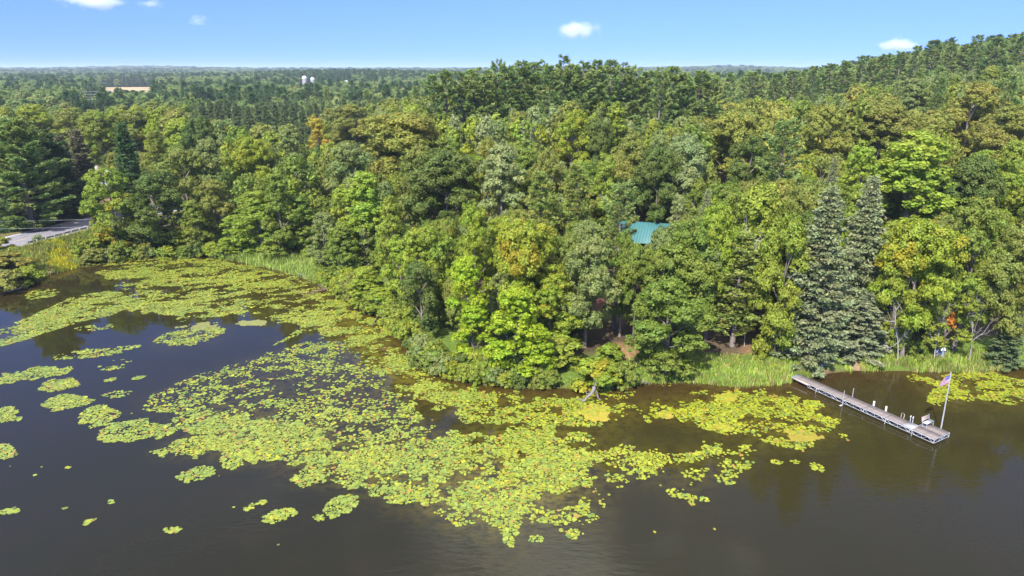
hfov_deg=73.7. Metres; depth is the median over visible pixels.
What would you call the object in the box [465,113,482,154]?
poplar tree
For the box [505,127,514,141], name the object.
oak tree
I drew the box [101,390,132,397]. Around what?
lily raft
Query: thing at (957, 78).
poplar tree
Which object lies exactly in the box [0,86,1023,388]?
ground
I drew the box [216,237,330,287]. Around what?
marsh grass
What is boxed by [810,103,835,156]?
oak tree
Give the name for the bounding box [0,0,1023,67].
sky
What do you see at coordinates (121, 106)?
poplar tree
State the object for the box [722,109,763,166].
oak tree
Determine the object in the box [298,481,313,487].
lily raft
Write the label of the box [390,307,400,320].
shrub
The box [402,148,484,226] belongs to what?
oak tree
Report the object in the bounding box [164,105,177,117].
maple tree
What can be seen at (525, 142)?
oak tree
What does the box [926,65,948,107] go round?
white pine tree
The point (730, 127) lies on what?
oak tree
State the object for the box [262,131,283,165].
maple tree
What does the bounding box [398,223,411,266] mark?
red pine tree
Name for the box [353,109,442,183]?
oak tree
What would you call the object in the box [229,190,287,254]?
maple tree
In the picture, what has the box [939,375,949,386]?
flag
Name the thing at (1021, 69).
poplar tree
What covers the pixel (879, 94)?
maple tree
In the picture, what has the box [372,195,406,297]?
maple tree
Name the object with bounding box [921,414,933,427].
bench
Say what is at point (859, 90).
maple tree
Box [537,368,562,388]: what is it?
shrub
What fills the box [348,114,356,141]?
poplar tree
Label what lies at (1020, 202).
maple tree
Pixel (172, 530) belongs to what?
lily raft
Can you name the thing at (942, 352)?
covered heap
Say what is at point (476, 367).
shrub
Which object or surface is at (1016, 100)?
white pine tree
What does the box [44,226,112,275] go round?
goldenrod
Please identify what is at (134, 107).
maple tree
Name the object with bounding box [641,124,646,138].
poplar tree
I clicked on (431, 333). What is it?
shrub
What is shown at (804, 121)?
poplar tree
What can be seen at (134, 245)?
shrub
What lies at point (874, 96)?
maple tree
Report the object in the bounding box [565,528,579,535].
lily raft
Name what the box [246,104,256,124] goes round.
poplar tree
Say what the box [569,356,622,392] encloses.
shrub
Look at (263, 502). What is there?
lily raft
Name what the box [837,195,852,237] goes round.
oak tree
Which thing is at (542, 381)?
shrub
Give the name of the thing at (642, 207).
oak tree
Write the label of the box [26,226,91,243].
guardrail
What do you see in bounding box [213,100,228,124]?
spruce tree
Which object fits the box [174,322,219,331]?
algae mat
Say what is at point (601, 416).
algae mat
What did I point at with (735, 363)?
bank grass
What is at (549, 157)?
oak tree
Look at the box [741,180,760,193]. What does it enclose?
oak tree
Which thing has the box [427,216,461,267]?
oak tree
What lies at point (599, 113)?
poplar tree
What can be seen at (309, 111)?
spruce tree
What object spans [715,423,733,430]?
algae mat
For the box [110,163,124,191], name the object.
maple tree
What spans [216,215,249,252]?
poplar tree
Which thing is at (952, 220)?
oak tree
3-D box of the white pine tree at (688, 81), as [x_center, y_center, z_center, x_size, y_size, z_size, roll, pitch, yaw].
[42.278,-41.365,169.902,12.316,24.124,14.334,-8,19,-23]
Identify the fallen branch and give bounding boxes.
[0,287,25,293]
[296,285,327,295]
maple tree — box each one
[0,106,11,116]
[92,109,110,146]
[98,153,107,169]
[104,106,119,142]
[104,151,114,170]
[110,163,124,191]
[127,103,149,150]
[134,108,164,152]
[137,152,146,167]
[156,115,171,153]
[162,117,196,151]
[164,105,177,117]
[167,108,189,149]
[180,199,213,247]
[217,155,227,169]
[221,124,232,149]
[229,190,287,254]
[250,124,276,148]
[251,122,270,134]
[260,173,301,257]
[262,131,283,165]
[277,123,308,148]
[278,139,304,173]
[282,194,321,250]
[304,150,323,192]
[306,114,332,149]
[314,120,332,144]
[319,141,334,193]
[323,221,362,274]
[331,184,370,255]
[339,170,390,262]
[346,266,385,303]
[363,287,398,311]
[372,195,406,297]
[380,124,408,181]
[381,234,416,304]
[384,104,398,113]
[387,177,398,204]
[388,98,402,111]
[396,227,435,317]
[400,96,412,111]
[403,101,421,111]
[418,95,427,103]
[435,119,449,151]
[439,125,467,194]
[449,300,491,358]
[482,285,548,369]
[489,112,507,142]
[507,115,541,159]
[514,323,557,379]
[523,84,544,111]
[535,101,546,113]
[551,169,571,196]
[575,158,587,198]
[585,112,600,159]
[587,99,606,119]
[590,153,618,234]
[593,197,620,265]
[599,101,627,160]
[643,118,658,147]
[701,116,712,126]
[712,103,734,119]
[719,183,785,332]
[753,165,769,179]
[773,96,790,108]
[785,233,820,354]
[790,96,810,122]
[802,152,816,180]
[824,93,833,103]
[833,184,868,267]
[837,159,857,186]
[838,140,883,215]
[843,92,857,102]
[849,83,865,101]
[860,90,878,100]
[861,96,879,147]
[865,128,965,226]
[875,90,888,98]
[877,220,896,278]
[879,92,895,101]
[894,96,902,102]
[907,87,933,114]
[940,80,973,150]
[957,149,1004,224]
[969,221,1002,261]
[977,65,1000,93]
[995,138,1023,216]
[1003,159,1023,207]
[1003,173,1023,214]
[1013,193,1023,220]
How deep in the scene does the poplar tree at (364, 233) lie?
105.99 m
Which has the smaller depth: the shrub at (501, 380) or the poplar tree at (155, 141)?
the shrub at (501, 380)
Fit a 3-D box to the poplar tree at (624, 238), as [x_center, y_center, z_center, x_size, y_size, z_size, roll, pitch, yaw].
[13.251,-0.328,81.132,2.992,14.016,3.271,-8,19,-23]
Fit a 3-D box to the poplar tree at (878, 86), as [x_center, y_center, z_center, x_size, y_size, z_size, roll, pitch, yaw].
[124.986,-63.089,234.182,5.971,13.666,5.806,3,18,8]
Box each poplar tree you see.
[2,103,15,118]
[26,109,54,128]
[52,108,67,137]
[61,106,84,139]
[114,104,128,111]
[139,130,181,223]
[143,101,162,112]
[143,118,167,168]
[154,106,166,118]
[163,101,179,113]
[177,104,194,115]
[185,112,192,121]
[193,137,230,228]
[212,119,230,153]
[216,133,224,156]
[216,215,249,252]
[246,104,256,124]
[265,146,280,182]
[270,126,278,138]
[276,125,305,189]
[306,211,338,266]
[319,113,332,139]
[323,108,339,144]
[324,101,331,110]
[330,104,348,145]
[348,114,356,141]
[358,224,373,266]
[362,102,375,141]
[370,111,395,181]
[377,100,392,111]
[410,98,422,107]
[428,171,443,218]
[445,255,486,346]
[448,114,465,153]
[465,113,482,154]
[473,135,499,245]
[476,142,527,226]
[492,118,510,143]
[507,107,516,122]
[526,106,545,140]
[541,103,568,152]
[555,161,569,193]
[596,106,602,118]
[599,117,611,153]
[610,228,633,336]
[623,127,634,137]
[624,120,636,132]
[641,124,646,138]
[642,128,668,222]
[665,194,687,230]
[667,115,687,148]
[698,122,708,135]
[799,113,810,132]
[816,97,823,105]
[833,100,850,152]
[870,86,878,92]
[875,83,883,90]
[882,87,892,93]
[896,77,932,113]
[923,72,949,102]
[926,73,936,92]
[945,84,972,144]
[950,76,960,84]
[963,78,998,151]
[1013,68,1023,80]
[1019,63,1023,87]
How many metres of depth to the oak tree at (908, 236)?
73.16 m
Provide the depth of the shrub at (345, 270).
101.49 m
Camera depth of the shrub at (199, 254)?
121.09 m
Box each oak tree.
[15,104,64,142]
[45,108,85,146]
[75,112,132,165]
[79,167,145,249]
[112,110,150,152]
[113,170,189,248]
[152,145,211,225]
[158,201,184,229]
[176,154,197,199]
[179,115,219,156]
[190,156,225,220]
[192,178,236,235]
[209,170,238,228]
[219,134,266,174]
[220,125,256,197]
[228,134,274,185]
[230,173,262,235]
[244,177,267,194]
[251,174,267,187]
[261,141,281,172]
[272,161,291,174]
[274,153,320,219]
[291,164,320,211]
[300,147,307,162]
[306,146,321,180]
[317,154,332,196]
[318,165,339,218]
[320,146,353,217]
[322,142,380,208]
[330,103,370,146]
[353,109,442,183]
[363,152,380,179]
[368,234,390,282]
[369,211,385,243]
[388,230,421,280]
[390,171,411,222]
[397,143,444,227]
[398,259,440,333]
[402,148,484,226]
[408,108,433,164]
[416,224,456,322]
[420,219,433,226]
[427,112,450,147]
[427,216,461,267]
[436,265,468,320]
[441,277,473,330]
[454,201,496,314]
[454,235,488,279]
[456,226,469,244]
[459,116,493,186]
[459,154,507,206]
[486,213,515,288]
[487,251,548,332]
[492,208,557,312]
[493,219,568,325]
[501,192,530,216]
[502,143,543,204]
[506,111,531,140]
[508,137,545,165]
[517,173,539,209]
[526,147,568,213]
[527,273,584,337]
[531,123,552,163]
[536,192,567,233]
[539,115,554,150]
[541,228,566,273]
[547,100,583,174]
[552,109,593,172]
[552,230,582,316]
[553,193,564,234]
[559,219,600,272]
[559,235,622,347]
[560,200,591,235]
[567,161,601,218]
[572,220,602,272]
[581,117,618,169]
[585,171,624,215]
[588,197,612,252]
[609,129,651,205]
[615,242,653,339]
[622,277,717,377]
[623,172,650,221]
[630,144,683,222]
[638,247,684,342]
[639,224,672,317]
[653,132,707,218]
[655,218,719,326]
[663,213,697,274]
[664,127,683,213]
[667,121,714,164]
[673,243,721,328]
[682,178,706,220]
[687,115,705,125]
[693,214,720,275]
[695,198,742,340]
[698,180,733,213]
[701,108,760,182]
[704,163,720,191]
[708,136,726,184]
[720,186,784,282]
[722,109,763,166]
[723,180,740,199]
[725,134,775,185]
[736,178,788,305]
[738,181,747,190]
[739,98,767,118]
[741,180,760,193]
[748,120,775,168]
[748,212,816,358]
[752,100,790,130]
[754,99,771,114]
[754,108,804,172]
[758,116,803,173]
[769,178,796,205]
[775,207,836,300]
[776,173,795,185]
[778,179,837,279]
[783,168,817,187]
[784,163,803,170]
[789,100,816,155]
[795,104,854,180]
[799,153,813,167]
[799,168,816,181]
[805,155,830,183]
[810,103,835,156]
[823,153,844,176]
[826,123,870,158]
[826,182,853,233]
[827,160,843,175]
[833,222,851,257]
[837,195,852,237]
[838,232,882,310]
[839,162,870,187]
[840,96,879,154]
[842,101,862,127]
[845,99,920,160]
[845,233,890,294]
[860,101,886,157]
[861,181,884,204]
[866,214,970,356]
[873,248,922,352]
[877,175,903,221]
[888,108,922,150]
[894,187,931,219]
[896,112,958,164]
[897,172,933,218]
[898,227,966,331]
[909,108,954,142]
[918,261,985,351]
[930,163,951,205]
[932,212,961,226]
[934,222,977,283]
[935,154,1007,227]
[936,215,964,263]
[941,141,965,168]
[941,195,1014,350]
[944,81,1004,159]
[949,136,958,143]
[967,94,1006,151]
[968,101,1023,159]
[978,221,1023,352]
[995,212,1011,223]
[1011,215,1020,227]
[1013,90,1023,103]
[1015,210,1023,226]
[1016,206,1023,226]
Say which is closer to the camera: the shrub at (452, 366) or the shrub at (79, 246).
the shrub at (452, 366)
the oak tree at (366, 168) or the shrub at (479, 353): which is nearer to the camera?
the shrub at (479, 353)
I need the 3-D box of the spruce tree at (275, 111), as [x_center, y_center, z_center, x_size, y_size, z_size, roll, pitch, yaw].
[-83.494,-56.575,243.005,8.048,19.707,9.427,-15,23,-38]
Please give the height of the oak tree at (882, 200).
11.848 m
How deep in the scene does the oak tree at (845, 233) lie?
95.03 m
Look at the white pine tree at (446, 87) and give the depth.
161.61 m
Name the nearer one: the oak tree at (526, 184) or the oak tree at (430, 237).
the oak tree at (430, 237)
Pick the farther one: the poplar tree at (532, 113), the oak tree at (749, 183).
the poplar tree at (532, 113)
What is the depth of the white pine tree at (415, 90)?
236.80 m
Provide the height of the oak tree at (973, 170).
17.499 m
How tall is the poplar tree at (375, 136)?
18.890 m
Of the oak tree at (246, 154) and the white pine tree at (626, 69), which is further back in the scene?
the white pine tree at (626, 69)
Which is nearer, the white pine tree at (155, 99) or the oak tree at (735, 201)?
the oak tree at (735, 201)
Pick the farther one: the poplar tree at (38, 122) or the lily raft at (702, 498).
the poplar tree at (38, 122)
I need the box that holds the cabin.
[616,221,670,255]
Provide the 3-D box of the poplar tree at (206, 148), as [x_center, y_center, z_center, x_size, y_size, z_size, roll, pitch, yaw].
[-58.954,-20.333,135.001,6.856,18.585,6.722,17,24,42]
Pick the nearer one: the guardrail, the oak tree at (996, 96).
the guardrail
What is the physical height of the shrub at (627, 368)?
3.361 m
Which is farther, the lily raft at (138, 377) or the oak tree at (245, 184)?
the oak tree at (245, 184)
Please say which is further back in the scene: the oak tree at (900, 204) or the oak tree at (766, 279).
the oak tree at (900, 204)
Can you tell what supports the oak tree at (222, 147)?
on the ground at (716, 342)
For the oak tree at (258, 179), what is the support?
on the ground at (716, 342)
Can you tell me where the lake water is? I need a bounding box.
[0,256,1023,575]
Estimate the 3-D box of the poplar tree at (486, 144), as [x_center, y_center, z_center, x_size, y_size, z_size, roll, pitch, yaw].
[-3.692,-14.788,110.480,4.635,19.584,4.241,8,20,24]
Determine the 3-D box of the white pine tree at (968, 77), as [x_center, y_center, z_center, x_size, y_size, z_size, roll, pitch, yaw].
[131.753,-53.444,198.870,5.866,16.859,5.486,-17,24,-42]
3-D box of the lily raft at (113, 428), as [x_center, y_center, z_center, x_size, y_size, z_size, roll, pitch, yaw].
[-34.701,13.193,63.464,7.282,0.069,4.611,0,18,0]
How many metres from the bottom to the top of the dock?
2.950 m
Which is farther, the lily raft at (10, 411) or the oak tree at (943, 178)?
the oak tree at (943, 178)
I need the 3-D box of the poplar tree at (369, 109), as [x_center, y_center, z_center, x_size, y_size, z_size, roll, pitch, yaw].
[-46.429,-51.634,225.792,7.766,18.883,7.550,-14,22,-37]
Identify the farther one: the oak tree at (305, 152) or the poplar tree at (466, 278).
the oak tree at (305, 152)
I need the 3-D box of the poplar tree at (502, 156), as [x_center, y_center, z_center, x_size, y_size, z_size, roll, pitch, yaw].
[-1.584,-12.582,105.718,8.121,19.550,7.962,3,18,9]
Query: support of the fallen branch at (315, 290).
on the lake water
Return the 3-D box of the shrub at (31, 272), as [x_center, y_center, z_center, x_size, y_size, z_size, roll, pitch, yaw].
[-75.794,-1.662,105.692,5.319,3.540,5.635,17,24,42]
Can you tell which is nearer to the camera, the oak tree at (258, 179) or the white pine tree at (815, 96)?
the oak tree at (258, 179)
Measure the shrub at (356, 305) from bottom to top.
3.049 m
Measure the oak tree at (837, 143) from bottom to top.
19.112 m
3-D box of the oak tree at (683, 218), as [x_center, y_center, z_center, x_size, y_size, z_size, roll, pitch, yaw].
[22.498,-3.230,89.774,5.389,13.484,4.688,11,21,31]
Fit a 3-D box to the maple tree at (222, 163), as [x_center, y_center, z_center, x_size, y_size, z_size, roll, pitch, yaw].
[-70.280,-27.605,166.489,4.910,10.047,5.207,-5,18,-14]
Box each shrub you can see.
[0,236,16,249]
[0,252,39,269]
[0,268,28,290]
[10,265,44,286]
[31,234,44,242]
[68,238,93,258]
[77,255,96,266]
[82,247,106,262]
[87,238,105,248]
[97,236,110,248]
[103,248,123,262]
[107,240,132,262]
[124,249,138,260]
[131,233,149,248]
[135,247,148,259]
[136,242,156,259]
[144,249,159,257]
[154,247,172,259]
[156,235,169,246]
[160,245,174,258]
[164,230,186,250]
[174,246,191,258]
[177,244,194,258]
[184,241,204,258]
[186,234,207,243]
[195,244,208,256]
[199,226,219,242]
[202,241,216,254]
[204,241,217,255]
[208,246,231,259]
[209,233,219,243]
[211,248,227,258]
[290,244,307,252]
[302,246,317,258]
[312,259,332,272]
[313,271,326,283]
[314,263,330,278]
[319,272,333,287]
[327,275,348,296]
[330,267,353,284]
[333,278,352,300]
[335,276,349,299]
[342,271,355,283]
[344,282,355,300]
[349,289,366,308]
[355,280,383,302]
[358,290,376,314]
[365,296,377,314]
[373,293,392,313]
[377,302,394,327]
[380,298,401,325]
[386,306,414,329]
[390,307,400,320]
[391,319,412,339]
[395,319,423,342]
[401,336,413,349]
[405,332,436,359]
[407,340,422,360]
[408,353,423,368]
[410,331,440,351]
[418,349,443,371]
[420,340,447,363]
[422,338,443,351]
[423,344,449,353]
[423,350,443,373]
[429,355,455,375]
[439,359,461,381]
[439,363,449,379]
[448,349,472,363]
[454,361,469,382]
[455,366,467,380]
[461,363,481,382]
[467,348,479,363]
[467,360,492,385]
[467,365,485,380]
[472,349,483,364]
[479,351,499,368]
[479,359,502,376]
[480,369,493,386]
[484,366,506,386]
[488,373,508,385]
[496,368,519,387]
[500,369,513,388]
[501,354,521,373]
[504,370,520,389]
[513,369,528,389]
[515,356,523,365]
[527,366,547,389]
[528,366,552,389]
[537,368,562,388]
[540,329,583,371]
[551,316,590,342]
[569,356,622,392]
[595,342,625,359]
[612,360,641,391]
[636,349,650,364]
[905,340,927,360]
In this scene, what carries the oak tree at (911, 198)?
on the ground at (716, 342)
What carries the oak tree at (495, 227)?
on the ground at (716, 342)
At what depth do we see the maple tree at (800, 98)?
160.89 m
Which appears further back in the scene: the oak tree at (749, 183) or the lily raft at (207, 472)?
the oak tree at (749, 183)
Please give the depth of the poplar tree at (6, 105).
224.15 m
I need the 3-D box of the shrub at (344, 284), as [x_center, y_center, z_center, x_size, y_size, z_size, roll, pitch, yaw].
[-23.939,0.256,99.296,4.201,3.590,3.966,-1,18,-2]
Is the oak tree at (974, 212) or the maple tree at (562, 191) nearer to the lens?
the oak tree at (974, 212)
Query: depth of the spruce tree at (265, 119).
220.21 m
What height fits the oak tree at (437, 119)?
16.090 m
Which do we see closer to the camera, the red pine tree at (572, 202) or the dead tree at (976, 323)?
the dead tree at (976, 323)
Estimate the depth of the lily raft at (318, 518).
51.10 m
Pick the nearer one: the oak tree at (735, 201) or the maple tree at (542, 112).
the oak tree at (735, 201)
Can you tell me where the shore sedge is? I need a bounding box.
[72,254,611,388]
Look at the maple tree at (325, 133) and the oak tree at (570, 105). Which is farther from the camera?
the maple tree at (325, 133)
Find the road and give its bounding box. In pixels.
[2,201,235,246]
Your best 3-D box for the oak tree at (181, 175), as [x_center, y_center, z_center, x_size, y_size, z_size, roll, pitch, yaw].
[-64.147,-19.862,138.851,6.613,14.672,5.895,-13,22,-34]
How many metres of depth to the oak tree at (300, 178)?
130.13 m
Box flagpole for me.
[940,374,950,427]
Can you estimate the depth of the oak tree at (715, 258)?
76.92 m
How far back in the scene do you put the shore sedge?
72.31 m
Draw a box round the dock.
[792,374,949,442]
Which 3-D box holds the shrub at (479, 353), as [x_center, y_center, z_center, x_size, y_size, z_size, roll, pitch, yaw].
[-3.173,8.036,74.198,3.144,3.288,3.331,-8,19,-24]
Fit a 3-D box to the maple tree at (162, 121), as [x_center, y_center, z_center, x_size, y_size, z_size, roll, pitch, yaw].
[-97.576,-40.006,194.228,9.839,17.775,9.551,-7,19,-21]
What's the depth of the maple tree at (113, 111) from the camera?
208.26 m
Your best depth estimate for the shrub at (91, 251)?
117.16 m
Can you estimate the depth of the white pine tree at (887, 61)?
268.04 m
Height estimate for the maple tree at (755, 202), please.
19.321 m
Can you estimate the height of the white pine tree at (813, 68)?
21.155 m
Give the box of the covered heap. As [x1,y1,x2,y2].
[933,345,945,356]
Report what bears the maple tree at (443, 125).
on the ground at (716, 342)
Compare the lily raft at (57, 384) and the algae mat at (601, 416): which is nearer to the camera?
the algae mat at (601, 416)
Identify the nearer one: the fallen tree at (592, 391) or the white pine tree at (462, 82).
the fallen tree at (592, 391)
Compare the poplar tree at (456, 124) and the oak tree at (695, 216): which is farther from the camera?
the poplar tree at (456, 124)
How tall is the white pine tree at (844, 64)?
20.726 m
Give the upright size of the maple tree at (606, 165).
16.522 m
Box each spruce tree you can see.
[0,156,38,233]
[53,134,91,220]
[68,127,113,214]
[110,122,157,215]
[197,100,210,120]
[204,98,218,119]
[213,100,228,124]
[222,98,232,121]
[231,101,243,127]
[242,105,255,130]
[253,103,262,125]
[258,98,263,114]
[260,105,271,125]
[270,101,280,127]
[278,103,289,132]
[283,99,288,114]
[288,101,298,126]
[294,101,299,120]
[298,106,309,138]
[303,126,308,143]
[306,103,314,136]
[313,102,319,117]
[320,101,323,113]
[341,97,351,138]
[356,102,365,143]
[700,188,711,214]
[753,182,855,377]
[821,175,892,350]
[824,156,839,186]
[824,288,896,366]
[880,242,897,318]
[982,315,1023,372]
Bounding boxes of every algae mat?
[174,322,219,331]
[235,319,266,325]
[573,398,609,422]
[658,410,673,418]
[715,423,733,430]
[717,393,736,401]
[784,429,823,441]
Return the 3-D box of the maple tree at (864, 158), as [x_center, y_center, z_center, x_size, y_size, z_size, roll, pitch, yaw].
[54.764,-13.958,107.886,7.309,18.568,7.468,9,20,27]
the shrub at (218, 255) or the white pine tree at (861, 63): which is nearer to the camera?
the shrub at (218, 255)
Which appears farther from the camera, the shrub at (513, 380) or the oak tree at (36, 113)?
the oak tree at (36, 113)
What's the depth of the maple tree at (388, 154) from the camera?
151.93 m
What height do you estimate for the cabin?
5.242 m
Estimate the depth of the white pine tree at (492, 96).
170.15 m
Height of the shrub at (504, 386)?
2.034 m
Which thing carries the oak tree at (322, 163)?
on the ground at (716, 342)
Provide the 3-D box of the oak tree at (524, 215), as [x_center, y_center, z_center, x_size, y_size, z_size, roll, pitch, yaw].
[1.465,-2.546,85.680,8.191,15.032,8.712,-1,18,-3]
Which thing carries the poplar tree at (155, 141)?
on the ground at (716, 342)
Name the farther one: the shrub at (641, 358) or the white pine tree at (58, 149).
the white pine tree at (58, 149)
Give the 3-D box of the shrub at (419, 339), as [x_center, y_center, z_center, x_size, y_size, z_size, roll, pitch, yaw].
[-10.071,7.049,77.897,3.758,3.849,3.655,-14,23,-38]
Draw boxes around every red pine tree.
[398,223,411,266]
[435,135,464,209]
[476,227,495,293]
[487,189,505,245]
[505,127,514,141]
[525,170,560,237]
[552,162,599,257]
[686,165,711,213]
[686,208,699,220]
[707,231,765,346]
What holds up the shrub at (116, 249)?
on the ground at (716, 342)
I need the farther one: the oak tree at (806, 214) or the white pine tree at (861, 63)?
the white pine tree at (861, 63)
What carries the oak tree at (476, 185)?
on the ground at (716, 342)
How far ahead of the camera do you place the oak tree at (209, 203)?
124.87 m
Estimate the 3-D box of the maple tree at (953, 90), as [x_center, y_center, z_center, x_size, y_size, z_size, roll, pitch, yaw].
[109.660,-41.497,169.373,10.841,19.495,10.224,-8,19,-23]
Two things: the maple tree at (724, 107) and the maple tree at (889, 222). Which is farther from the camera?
the maple tree at (724, 107)
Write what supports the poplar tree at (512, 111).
on the ground at (716, 342)
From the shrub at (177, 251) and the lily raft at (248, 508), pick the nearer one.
the lily raft at (248, 508)
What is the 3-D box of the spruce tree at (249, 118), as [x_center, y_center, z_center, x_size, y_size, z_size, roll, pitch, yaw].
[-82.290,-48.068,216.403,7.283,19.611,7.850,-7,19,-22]
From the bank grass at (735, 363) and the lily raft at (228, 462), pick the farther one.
the bank grass at (735, 363)
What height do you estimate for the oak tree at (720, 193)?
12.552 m
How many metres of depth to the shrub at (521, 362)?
72.15 m
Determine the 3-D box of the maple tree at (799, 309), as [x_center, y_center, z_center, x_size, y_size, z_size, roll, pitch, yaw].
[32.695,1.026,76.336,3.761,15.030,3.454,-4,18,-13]
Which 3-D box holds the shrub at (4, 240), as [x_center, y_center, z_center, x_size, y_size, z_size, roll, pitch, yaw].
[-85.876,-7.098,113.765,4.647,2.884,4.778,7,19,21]
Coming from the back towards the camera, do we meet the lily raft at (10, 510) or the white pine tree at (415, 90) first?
the white pine tree at (415, 90)
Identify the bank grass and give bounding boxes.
[601,347,867,389]
[766,345,1023,387]
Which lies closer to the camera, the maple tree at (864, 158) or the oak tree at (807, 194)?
the oak tree at (807, 194)
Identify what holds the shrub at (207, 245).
on the ground at (716, 342)
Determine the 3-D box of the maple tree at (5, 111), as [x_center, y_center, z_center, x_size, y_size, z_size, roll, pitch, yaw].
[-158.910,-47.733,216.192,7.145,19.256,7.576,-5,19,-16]
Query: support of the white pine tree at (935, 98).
on the ground at (716, 342)
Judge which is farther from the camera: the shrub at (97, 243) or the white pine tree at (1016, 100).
the white pine tree at (1016, 100)
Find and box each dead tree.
[741,217,763,346]
[882,276,912,360]
[927,301,954,358]
[959,275,997,359]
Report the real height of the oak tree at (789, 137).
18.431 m
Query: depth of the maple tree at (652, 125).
140.31 m
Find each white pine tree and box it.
[0,115,75,229]
[16,127,102,221]
[152,97,161,105]
[183,100,193,116]
[188,97,198,118]
[195,98,204,116]
[323,88,331,102]
[361,89,372,102]
[409,85,423,100]
[417,74,447,123]
[435,68,463,141]
[443,71,483,144]
[458,67,494,143]
[462,69,509,123]
[482,58,511,121]
[496,65,525,117]
[499,59,537,117]
[512,59,554,113]
[533,64,563,127]
[546,54,581,128]
[559,60,602,114]
[562,63,597,117]
[580,58,612,118]
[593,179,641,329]
[598,59,633,119]
[604,61,649,131]
[612,67,652,131]
[631,70,666,125]
[634,66,680,133]
[648,65,690,129]
[664,71,699,123]
[671,69,721,125]
[698,73,732,120]
[738,76,745,90]
[753,117,806,185]
[754,74,767,99]
[762,73,787,100]
[782,70,803,99]
[785,73,799,99]
[795,71,806,97]
[797,65,823,101]
[809,63,845,97]
[810,94,818,102]
[821,94,843,144]
[825,60,856,96]
[840,55,870,89]
[851,58,887,88]
[859,53,904,86]
[880,51,910,84]
[890,82,900,97]
[898,45,925,85]
[913,68,925,87]
[917,39,944,70]
[924,68,929,81]
[925,76,948,114]
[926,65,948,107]
[935,41,962,74]
[943,44,977,77]
[957,34,987,74]
[965,75,975,82]
[973,37,1015,79]
[989,95,1023,150]
[992,72,1019,117]
[996,71,1013,96]
[998,80,1023,99]
[999,33,1022,69]
[1001,32,1023,75]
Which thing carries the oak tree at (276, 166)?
on the ground at (716, 342)
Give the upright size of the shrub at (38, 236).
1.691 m
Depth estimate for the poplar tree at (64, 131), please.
226.40 m
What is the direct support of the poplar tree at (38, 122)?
on the ground at (716, 342)
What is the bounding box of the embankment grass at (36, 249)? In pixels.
[0,226,105,291]
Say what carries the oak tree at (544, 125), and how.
on the ground at (716, 342)
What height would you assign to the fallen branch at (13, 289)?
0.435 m
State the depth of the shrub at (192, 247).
120.98 m
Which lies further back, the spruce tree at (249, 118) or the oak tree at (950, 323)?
the spruce tree at (249, 118)
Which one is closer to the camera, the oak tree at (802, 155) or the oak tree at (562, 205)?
the oak tree at (562, 205)
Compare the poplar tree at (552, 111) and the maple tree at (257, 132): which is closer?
the poplar tree at (552, 111)
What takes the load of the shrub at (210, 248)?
on the ground at (716, 342)
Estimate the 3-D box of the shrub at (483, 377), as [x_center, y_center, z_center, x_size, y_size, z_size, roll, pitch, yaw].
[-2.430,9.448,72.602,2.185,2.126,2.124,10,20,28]
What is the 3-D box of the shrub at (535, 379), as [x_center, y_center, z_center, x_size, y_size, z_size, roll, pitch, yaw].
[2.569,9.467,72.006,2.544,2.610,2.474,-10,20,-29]
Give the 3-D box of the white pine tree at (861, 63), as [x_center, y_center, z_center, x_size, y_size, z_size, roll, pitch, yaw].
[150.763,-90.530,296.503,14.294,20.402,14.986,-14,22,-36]
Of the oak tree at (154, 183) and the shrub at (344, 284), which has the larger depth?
the oak tree at (154, 183)
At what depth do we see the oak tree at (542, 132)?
134.01 m
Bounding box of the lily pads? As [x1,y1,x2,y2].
[0,258,1023,546]
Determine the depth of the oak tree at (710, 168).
126.80 m
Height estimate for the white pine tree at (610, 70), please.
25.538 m
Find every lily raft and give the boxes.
[0,366,72,383]
[0,406,22,422]
[0,443,16,459]
[0,506,19,514]
[38,377,80,391]
[41,394,95,411]
[53,348,122,359]
[74,324,112,330]
[78,404,121,428]
[82,518,96,525]
[93,345,141,356]
[97,418,176,442]
[98,359,130,370]
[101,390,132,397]
[103,377,116,381]
[132,375,145,379]
[163,526,181,533]
[175,465,215,482]
[219,453,243,469]
[243,503,254,511]
[255,500,266,504]
[261,508,297,523]
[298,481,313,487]
[312,514,324,521]
[322,494,358,518]
[446,429,460,435]
[528,535,543,541]
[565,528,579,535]
[699,496,709,501]
[771,459,782,464]
[809,462,824,471]
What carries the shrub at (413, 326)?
on the ground at (716, 342)
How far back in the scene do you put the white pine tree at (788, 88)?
287.15 m
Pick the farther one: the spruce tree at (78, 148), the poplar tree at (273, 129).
the poplar tree at (273, 129)
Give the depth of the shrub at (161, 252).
120.56 m
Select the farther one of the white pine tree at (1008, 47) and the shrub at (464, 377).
the white pine tree at (1008, 47)
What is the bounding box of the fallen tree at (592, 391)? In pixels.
[578,378,599,401]
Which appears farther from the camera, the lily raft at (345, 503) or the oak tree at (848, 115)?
the oak tree at (848, 115)
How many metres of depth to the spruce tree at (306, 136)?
203.16 m
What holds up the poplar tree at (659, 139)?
on the ground at (716, 342)
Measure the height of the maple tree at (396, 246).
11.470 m
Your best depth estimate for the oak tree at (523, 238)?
75.08 m
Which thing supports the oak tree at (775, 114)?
on the ground at (716, 342)
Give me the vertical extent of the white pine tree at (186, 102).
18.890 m

